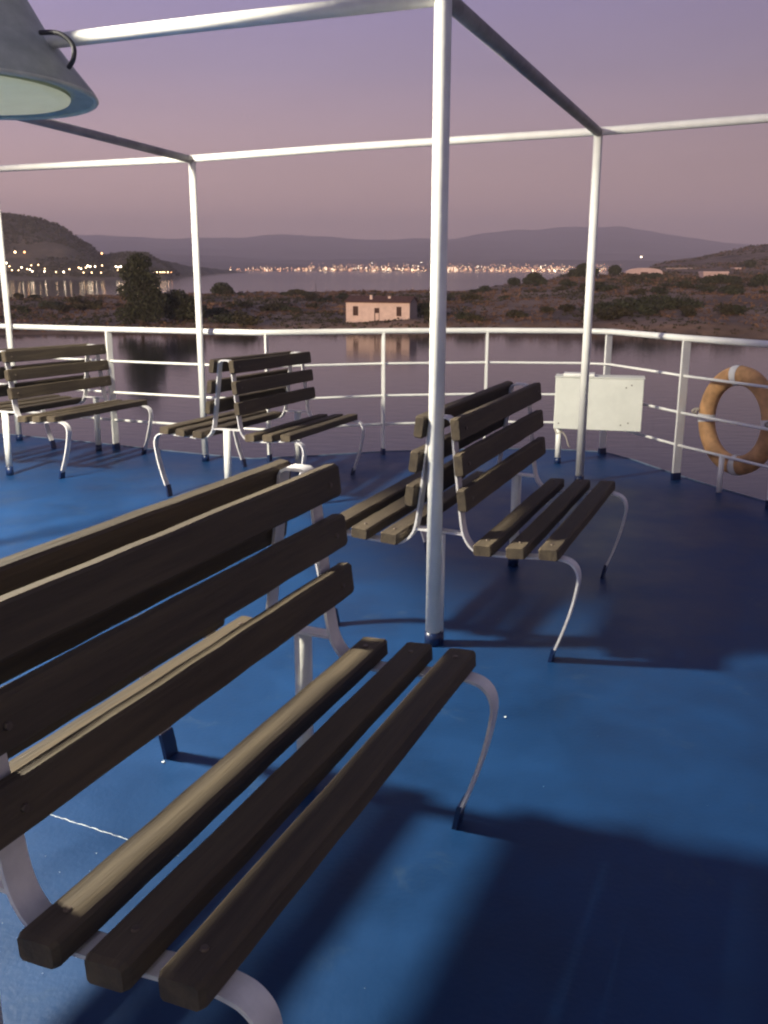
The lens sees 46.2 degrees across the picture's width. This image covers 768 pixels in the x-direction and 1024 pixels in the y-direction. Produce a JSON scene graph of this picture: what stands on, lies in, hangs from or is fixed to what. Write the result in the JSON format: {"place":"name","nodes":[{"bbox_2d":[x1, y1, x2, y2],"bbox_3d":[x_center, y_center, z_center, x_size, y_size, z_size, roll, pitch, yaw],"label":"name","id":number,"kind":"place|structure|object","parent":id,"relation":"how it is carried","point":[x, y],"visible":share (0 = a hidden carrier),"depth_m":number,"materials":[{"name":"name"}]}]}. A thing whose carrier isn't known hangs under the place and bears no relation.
{"place":"outdoors","nodes":[
{"label":"outdoors","id":0,"kind":"place"},
{"bbox_2d":[0,213,246,279],"bbox_3d":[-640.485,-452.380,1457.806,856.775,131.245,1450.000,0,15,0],"label":"hill","id":1,"kind":"structure","parent":0,"point":[39,250],"depth_m":925.03,"materials":[{"name":"green plant"}]},
{"bbox_2d":[1,211,179,277],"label":"hill bushes","id":2,"kind":"object","parent":1,"relation":"on","point":[102,257],"visible":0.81,"depth_m":956.93,"materials":[{"name":"green plant"}]},
{"bbox_2d":[0,434,767,1023],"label":"deck","id":3,"kind":"structure","parent":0,"point":[598,854],"depth_m":2.59,"materials":[{"name":"paint"}]},
{"bbox_2d":[0,343,152,478],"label":"double bench","id":4,"kind":"object","parent":3,"relation":"on","point":[17,405],"visible":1,"depth_m":7.16,"materials":[{"name":"brown wood"}]},
{"bbox_2d":[0,459,498,1023],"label":"double bench","id":5,"kind":"object","parent":3,"relation":"on","point":[60,595],"visible":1,"depth_m":1.65,"materials":[{"name":"brown wood"}]},
{"bbox_2d":[153,351,364,496],"bbox_3d":[-0.852,-0.646,6.444,1.107,0.947,1.262,5,14,18],"label":"double bench","id":6,"kind":"object","parent":3,"relation":"on","point":[253,399],"visible":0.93,"depth_m":6.16,"materials":[{"name":"brown wood"}]},
{"bbox_2d":[42,716,543,973],"bbox_3d":[0.517,0.698,2.953,2.043,0.080,4.146,9,18,30],"label":"deck seam","id":7,"kind":"object","parent":3,"relation":"on","point":[110,833],"visible":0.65,"depth_m":2.38,"materials":[{"name":"white paint"}]},
{"bbox_2d":[0,433,765,501],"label":"deck edge","id":8,"kind":"object","parent":3,"relation":"attached to","point":[408,450],"visible":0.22,"depth_m":7.75,"materials":[{"name":"paint"}]},
{"bbox_2d":[0,0,767,646],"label":"canopy frame","id":9,"kind":"object","parent":3,"relation":"on","point":[440,142],"visible":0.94,"depth_m":3.53,"materials":[{"name":"white paint"}]},
{"bbox_2d":[0,0,98,119],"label":"deck lamp","id":10,"kind":"object","parent":9,"relation":"attached to","point":[41,78],"visible":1,"depth_m":3.54,"materials":[{"name":"metal"}]},
{"bbox_2d":[0,324,767,508],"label":"ship railing","id":11,"kind":"object","parent":3,"relation":"on","point":[684,376],"visible":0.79,"depth_m":7.52,"materials":[{"name":"white metal"}]},
{"bbox_2d":[691,365,767,475],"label":"life ring","id":12,"kind":"object","parent":11,"relation":"hanging from","point":[710,399],"visible":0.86,"depth_m":6.25,"materials":[{"name":"orange plastic"}]},
{"bbox_2d":[315,381,627,661],"bbox_3d":[0.442,-0.044,4.018,1.107,0.947,1.262,7,16,23],"label":"double bench","id":13,"kind":"object","parent":3,"relation":"on","point":[470,419],"visible":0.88,"depth_m":3.73,"materials":[{"name":"brown wood"}]},
{"bbox_2d":[553,372,644,463],"bbox_3d":[1.741,-0.767,7.335,0.688,0.760,0.502,4,16,13],"label":"deck locker","id":14,"kind":"object","parent":3,"relation":"on","point":[615,402],"visible":1,"depth_m":7.07,"materials":[{"name":"metal"}]},
{"bbox_2d":[0,271,767,499],"bbox_3d":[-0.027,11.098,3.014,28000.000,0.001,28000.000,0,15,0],"label":"water","id":15,"kind":"structure","parent":0,"point":[740,404],"depth_m":100.72,"materials":[{"name":"liquid"}]},
{"bbox_2d":[0,244,767,338],"bbox_3d":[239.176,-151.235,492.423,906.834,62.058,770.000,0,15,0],"label":"shore","id":16,"kind":"structure","parent":0,"point":[707,329],"depth_m":183.98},
{"bbox_2d":[13,293,23,298],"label":"shrub","id":17,"kind":"object","parent":16,"relation":"on","point":[17,295],"visible":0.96,"depth_m":255.11,"materials":[{"name":"green plant"}]},
{"bbox_2d":[17,305,31,312],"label":"shrub","id":18,"kind":"object","parent":16,"relation":"on","point":[24,309],"visible":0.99,"depth_m":192.80,"materials":[{"name":"green plant"}]},
{"bbox_2d":[28,294,42,298],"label":"shrub","id":19,"kind":"object","parent":16,"relation":"on","point":[34,296],"visible":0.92,"depth_m":254.75,"materials":[{"name":"green plant"}]},
{"bbox_2d":[37,300,51,306],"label":"shrub","id":20,"kind":"object","parent":16,"relation":"on","point":[43,303],"visible":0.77,"depth_m":214.30,"materials":[{"name":"green plant"}]},
{"bbox_2d":[47,302,59,307],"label":"shrub","id":21,"kind":"object","parent":16,"relation":"on","point":[51,303],"visible":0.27,"depth_m":213.82,"materials":[{"name":"green plant"}]},
{"bbox_2d":[55,304,70,312],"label":"shrub","id":22,"kind":"object","parent":16,"relation":"on","point":[63,307],"visible":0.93,"depth_m":195.97,"materials":[{"name":"green plant"}]},
{"bbox_2d":[67,296,81,303],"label":"shrub","id":23,"kind":"object","parent":16,"relation":"on","point":[72,299],"visible":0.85,"depth_m":234.90,"materials":[{"name":"green plant"}]},
{"bbox_2d":[73,303,88,309],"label":"shrub","id":24,"kind":"object","parent":16,"relation":"on","point":[80,307],"visible":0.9,"depth_m":204.55,"materials":[{"name":"green plant"}]},
{"bbox_2d":[84,300,102,309],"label":"shrub","id":25,"kind":"object","parent":16,"relation":"on","point":[93,305],"visible":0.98,"depth_m":203.64,"materials":[{"name":"green plant"}]},
{"bbox_2d":[115,253,169,326],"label":"tall tree","id":26,"kind":"object","parent":16,"relation":"on","point":[140,303],"visible":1,"depth_m":164.40,"materials":[{"name":"green plant"}]},
{"bbox_2d":[159,289,204,321],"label":"broad tree","id":27,"kind":"object","parent":16,"relation":"on","point":[180,306],"visible":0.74,"depth_m":170.75,"materials":[{"name":"green plant"}]},
{"bbox_2d":[203,305,210,312],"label":"shrub","id":28,"kind":"object","parent":16,"relation":"on","point":[205,308],"visible":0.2,"depth_m":190.89,"materials":[{"name":"green plant"}]},
{"bbox_2d":[207,307,228,316],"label":"shrub","id":29,"kind":"object","parent":16,"relation":"on","point":[212,312],"visible":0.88,"depth_m":191.24,"materials":[{"name":"green plant"}]},
{"bbox_2d":[206,313,234,323],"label":"shrub","id":30,"kind":"object","parent":16,"relation":"on","point":[224,318],"visible":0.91,"depth_m":169.57,"materials":[{"name":"green plant"}]},
{"bbox_2d":[210,282,233,294],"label":"round bush","id":31,"kind":"object","parent":16,"relation":"on","point":[218,288],"visible":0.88,"depth_m":275.55,"materials":[{"name":"green plant"}]},
{"bbox_2d":[223,289,234,294],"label":"shrub","id":32,"kind":"object","parent":16,"relation":"on","point":[231,292],"visible":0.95,"depth_m":274.17,"materials":[{"name":"green plant"}]},
{"bbox_2d":[225,303,235,307],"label":"shrub","id":33,"kind":"object","parent":16,"relation":"on","point":[231,305],"visible":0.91,"depth_m":216.60,"materials":[{"name":"green plant"}]},
{"bbox_2d":[224,309,247,320],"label":"shrub","id":34,"kind":"object","parent":16,"relation":"on","point":[237,313],"visible":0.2,"depth_m":175.49,"materials":[{"name":"green plant"}]},
{"bbox_2d":[235,300,252,307],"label":"shrub","id":35,"kind":"object","parent":16,"relation":"on","point":[244,304],"visible":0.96,"depth_m":215.23,"materials":[{"name":"green plant"}]},
{"bbox_2d":[232,312,263,325],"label":"shrub","id":36,"kind":"object","parent":16,"relation":"on","point":[244,318],"visible":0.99,"depth_m":168.48,"materials":[{"name":"green plant"}]},
{"bbox_2d":[262,303,279,310],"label":"shrub","id":37,"kind":"object","parent":16,"relation":"on","point":[272,307],"visible":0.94,"depth_m":202.48,"materials":[{"name":"green plant"}]},
{"bbox_2d":[279,305,292,310],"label":"shrub","id":38,"kind":"object","parent":16,"relation":"on","point":[285,307],"visible":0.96,"depth_m":203.87,"materials":[{"name":"green plant"}]},
{"bbox_2d":[288,289,308,294],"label":"bush","id":39,"kind":"object","parent":16,"relation":"on","point":[297,291],"visible":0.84,"depth_m":290.43,"materials":[{"name":"green plant"}]},
{"bbox_2d":[304,293,316,300],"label":"shrub","id":40,"kind":"object","parent":16,"relation":"on","point":[311,297],"visible":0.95,"depth_m":242.72,"materials":[{"name":"green plant"}]},
{"bbox_2d":[305,302,320,308],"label":"shrub","id":41,"kind":"object","parent":16,"relation":"on","point":[312,305],"visible":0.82,"depth_m":212.43,"materials":[{"name":"green plant"}]},
{"bbox_2d":[314,297,326,302],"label":"shrub","id":42,"kind":"object","parent":16,"relation":"on","point":[321,299],"visible":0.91,"depth_m":236.19,"materials":[{"name":"green plant"}]},
{"bbox_2d":[335,294,348,299],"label":"shrub","id":43,"kind":"object","parent":16,"relation":"on","point":[344,296],"visible":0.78,"depth_m":258.85,"materials":[{"name":"green plant"}]},
{"bbox_2d":[344,295,418,321],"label":"white house","id":44,"kind":"structure","parent":16,"relation":"on","point":[370,308],"depth_m":175.38,"materials":[{"name":"paint"}]},
{"bbox_2d":[353,306,357,315],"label":"window","id":45,"kind":"structure","parent":44,"relation":"in","point":[355,308],"depth_m":176.47,"materials":[{"name":"paint"}]},
{"bbox_2d":[375,308,378,320],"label":"door","id":46,"kind":"structure","parent":44,"relation":"in","point":[376,309],"depth_m":175.47,"materials":[{"name":"paint"}]},
{"bbox_2d":[396,307,401,316],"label":"window","id":47,"kind":"structure","parent":44,"relation":"in","point":[398,308],"depth_m":174.10,"materials":[{"name":"paint"}]},
{"bbox_2d":[0,244,767,334],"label":"scrub","id":48,"kind":"object","parent":16,"relation":"on","point":[668,277],"visible":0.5,"depth_m":226.12,"materials":[{"name":"green plant"}]},
{"bbox_2d":[417,301,446,316],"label":"dark bush","id":49,"kind":"object","parent":16,"relation":"on","point":[423,308],"visible":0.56,"depth_m":182.91,"materials":[{"name":"green plant"}]},
{"bbox_2d":[454,312,480,319],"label":"shrub","id":50,"kind":"object","parent":16,"relation":"on","point":[459,315],"visible":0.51,"depth_m":177.05,"materials":[{"name":"green plant"}]},
{"bbox_2d":[463,292,483,299],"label":"shrub","id":51,"kind":"object","parent":16,"relation":"on","point":[472,296],"visible":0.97,"depth_m":244.21,"materials":[{"name":"green plant"}]},
{"bbox_2d":[464,313,487,321],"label":"shrub","id":52,"kind":"object","parent":16,"relation":"on","point":[477,318],"visible":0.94,"depth_m":173.53,"materials":[{"name":"green plant"}]},
{"bbox_2d":[477,285,490,291],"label":"shrub","id":53,"kind":"object","parent":16,"relation":"on","point":[486,287],"visible":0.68,"depth_m":292.05,"materials":[{"name":"green plant"}]},
{"bbox_2d":[507,277,520,285],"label":"dark bush","id":54,"kind":"object","parent":16,"relation":"on","point":[514,281],"visible":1,"depth_m":318.80,"materials":[{"name":"green plant"}]},
{"bbox_2d":[506,309,525,318],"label":"shrub","id":55,"kind":"object","parent":16,"relation":"on","point":[516,313],"visible":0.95,"depth_m":182.17,"materials":[{"name":"green plant"}]},
{"bbox_2d":[521,272,547,284],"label":"dark bush","id":56,"kind":"object","parent":16,"relation":"on","point":[533,277],"visible":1,"depth_m":323.35,"materials":[{"name":"green plant"}]},
{"bbox_2d":[539,305,554,312],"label":"shrub","id":57,"kind":"object","parent":16,"relation":"on","point":[547,308],"visible":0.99,"depth_m":188.71,"materials":[{"name":"green plant"}]},
{"bbox_2d":[556,286,566,290],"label":"shrub","id":58,"kind":"object","parent":16,"relation":"on","point":[561,288],"visible":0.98,"depth_m":262.03,"materials":[{"name":"green plant"}]},
{"bbox_2d":[558,304,575,311],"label":"shrub","id":59,"kind":"object","parent":16,"relation":"on","point":[566,307],"visible":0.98,"depth_m":188.14,"materials":[{"name":"green plant"}]},
{"bbox_2d":[564,281,577,286],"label":"shrub","id":60,"kind":"object","parent":16,"relation":"on","point":[569,283],"visible":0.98,"depth_m":282.26,"materials":[{"name":"green plant"}]},
{"bbox_2d":[569,263,599,276],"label":"dark tree","id":61,"kind":"object","parent":16,"relation":"on","point":[579,270],"visible":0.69,"depth_m":365.94,"materials":[{"name":"green plant"}]},
{"bbox_2d":[577,305,596,313],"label":"shrub","id":62,"kind":"object","parent":16,"relation":"on","point":[594,309],"visible":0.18,"depth_m":184.95,"materials":[{"name":"green plant"}]},
{"bbox_2d":[577,285,596,291],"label":"shrub","id":63,"kind":"object","parent":16,"relation":"on","point":[581,288],"visible":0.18,"depth_m":251.21,"materials":[{"name":"green plant"}]},
{"bbox_2d":[594,281,608,290],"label":"shrub","id":64,"kind":"object","parent":16,"relation":"on","point":[597,284],"visible":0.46,"depth_m":259.59,"materials":[{"name":"green plant"}]},
{"bbox_2d":[597,285,611,291],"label":"shrub","id":65,"kind":"object","parent":16,"relation":"on","point":[604,288],"visible":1,"depth_m":247.56,"materials":[{"name":"green plant"}]},
{"bbox_2d":[595,309,622,319],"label":"shrub","id":66,"kind":"object","parent":16,"relation":"on","point":[604,315],"visible":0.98,"depth_m":169.23,"materials":[{"name":"green plant"}]},
{"bbox_2d":[596,305,622,318],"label":"shrub","id":67,"kind":"object","parent":16,"relation":"on","point":[609,309],"visible":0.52,"depth_m":170.70,"materials":[{"name":"green plant"}]},
{"bbox_2d":[609,285,619,289],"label":"shrub","id":68,"kind":"object","parent":16,"relation":"on","point":[614,287],"visible":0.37,"depth_m":265.18,"materials":[{"name":"green plant"}]},
{"bbox_2d":[608,265,621,275],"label":"dark tree","id":69,"kind":"object","parent":16,"relation":"on","point":[613,270],"visible":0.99,"depth_m":409.07,"materials":[{"name":"green plant"}]},
{"bbox_2d":[609,306,627,318],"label":"shrub","id":70,"kind":"object","parent":16,"relation":"on","point":[623,311],"visible":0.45,"depth_m":170.81,"materials":[{"name":"green plant"}]},
{"bbox_2d":[623,308,634,315],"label":"shrub","id":71,"kind":"object","parent":16,"relation":"on","point":[629,311],"visible":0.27,"depth_m":178.07,"materials":[{"name":"green plant"}]},
{"bbox_2d":[628,290,639,294],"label":"shrub","id":72,"kind":"object","parent":16,"relation":"on","point":[631,292],"visible":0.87,"depth_m":228.78,"materials":[{"name":"green plant"}]},
{"bbox_2d":[635,287,646,293],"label":"shrub","id":73,"kind":"object","parent":16,"relation":"on","point":[642,290],"visible":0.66,"depth_m":234.30,"materials":[{"name":"green plant"}]},
{"bbox_2d":[623,268,662,273],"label":"greenhouse","id":74,"kind":"object","parent":16,"relation":"on","point":[641,270],"visible":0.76,"depth_m":453.96,"materials":[{"name":"white"}]},
{"bbox_2d":[635,302,664,315],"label":"shrub","id":75,"kind":"object","parent":16,"relation":"on","point":[652,308],"visible":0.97,"depth_m":176.80,"materials":[{"name":"green plant"}]},
{"bbox_2d":[594,294,706,310],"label":"dark tree","id":76,"kind":"object","parent":16,"relation":"on","point":[667,302],"visible":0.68,"depth_m":188.84,"materials":[{"name":"green plant"}]},
{"bbox_2d":[642,272,663,276],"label":"dark tree","id":77,"kind":"object","parent":16,"relation":"on","point":[656,274],"visible":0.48,"depth_m":409.28,"materials":[{"name":"green plant"}]},
{"bbox_2d":[649,286,670,294],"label":"shrub","id":78,"kind":"object","parent":16,"relation":"on","point":[659,290],"visible":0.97,"depth_m":230.80,"materials":[{"name":"green plant"}]},
{"bbox_2d":[674,280,692,287],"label":"shrub","id":79,"kind":"object","parent":16,"relation":"on","point":[682,282],"visible":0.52,"depth_m":272.74,"materials":[{"name":"green plant"}]},
{"bbox_2d":[681,283,692,288],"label":"shrub","id":80,"kind":"object","parent":16,"relation":"on","point":[687,286],"visible":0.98,"depth_m":269.28,"materials":[{"name":"green plant"}]},
{"bbox_2d":[680,305,695,311],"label":"shrub","id":81,"kind":"object","parent":16,"relation":"on","point":[686,308],"visible":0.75,"depth_m":180.83,"materials":[{"name":"green plant"}]},
{"bbox_2d":[681,309,697,317],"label":"shrub","id":82,"kind":"object","parent":16,"relation":"on","point":[690,312],"visible":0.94,"depth_m":171.79,"materials":[{"name":"green plant"}]},
{"bbox_2d":[696,286,714,292],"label":"shrub","id":83,"kind":"object","parent":16,"relation":"on","point":[708,289],"visible":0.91,"depth_m":252.43,"materials":[{"name":"green plant"}]},
{"bbox_2d":[703,284,717,289],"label":"shrub","id":84,"kind":"object","parent":16,"relation":"on","point":[714,286],"visible":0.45,"depth_m":261.23,"materials":[{"name":"green plant"}]},
{"bbox_2d":[698,271,728,276],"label":"pale building","id":85,"kind":"structure","parent":16,"relation":"on","point":[706,273],"depth_m":415.54,"materials":[{"name":"white paint"}]},
{"bbox_2d":[699,274,742,283],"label":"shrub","id":86,"kind":"object","parent":16,"relation":"on","point":[721,278],"visible":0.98,"depth_m":317.93,"materials":[{"name":"green plant"}]},
{"bbox_2d":[713,302,737,314],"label":"shrub","id":87,"kind":"object","parent":16,"relation":"on","point":[724,309],"visible":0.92,"depth_m":177.36,"materials":[{"name":"green plant"}]},
{"bbox_2d":[720,285,744,294],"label":"shrub","id":88,"kind":"object","parent":16,"relation":"on","point":[732,290],"visible":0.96,"depth_m":234.50,"materials":[{"name":"green plant"}]},
{"bbox_2d":[729,283,743,287],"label":"shrub","id":89,"kind":"object","parent":16,"relation":"on","point":[738,285],"visible":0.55,"depth_m":263.04,"materials":[{"name":"green plant"}]},
{"bbox_2d":[729,304,749,314],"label":"shrub","id":90,"kind":"object","parent":16,"relation":"on","point":[739,309],"visible":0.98,"depth_m":176.79,"materials":[{"name":"green plant"}]},
{"bbox_2d":[744,259,756,267],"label":"dark tree","id":91,"kind":"object","parent":16,"relation":"on","point":[751,263],"visible":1,"depth_m":499.69,"materials":[{"name":"green plant"}]},
{"bbox_2d":[748,282,761,286],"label":"shrub","id":92,"kind":"object","parent":16,"relation":"on","point":[756,284],"visible":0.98,"depth_m":284.00,"materials":[{"name":"green plant"}]},
{"bbox_2d":[749,273,767,285],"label":"dark tree","id":93,"kind":"object","parent":16,"relation":"on","point":[762,278],"visible":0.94,"depth_m":289.25,"materials":[{"name":"green plant"}]},
{"bbox_2d":[0,0,767,244],"label":"sky","id":94,"kind":"structure","parent":0,"point":[367,77],"materials":[{"name":"purple"}]},
{"bbox_2d":[74,226,756,271],"bbox_3d":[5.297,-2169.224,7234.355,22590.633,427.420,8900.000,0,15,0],"label":"mountains","id":95,"kind":"structure","parent":0,"point":[560,248],"depth_m":6744.67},
{"bbox_2d":[230,263,605,270],"bbox_3d":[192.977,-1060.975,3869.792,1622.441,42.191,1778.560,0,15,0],"label":"city lights","id":96,"kind":"object","parent":95,"relation":"on","point":[423,268],"visible":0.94,"depth_m":3366.22,"materials":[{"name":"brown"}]}
]}

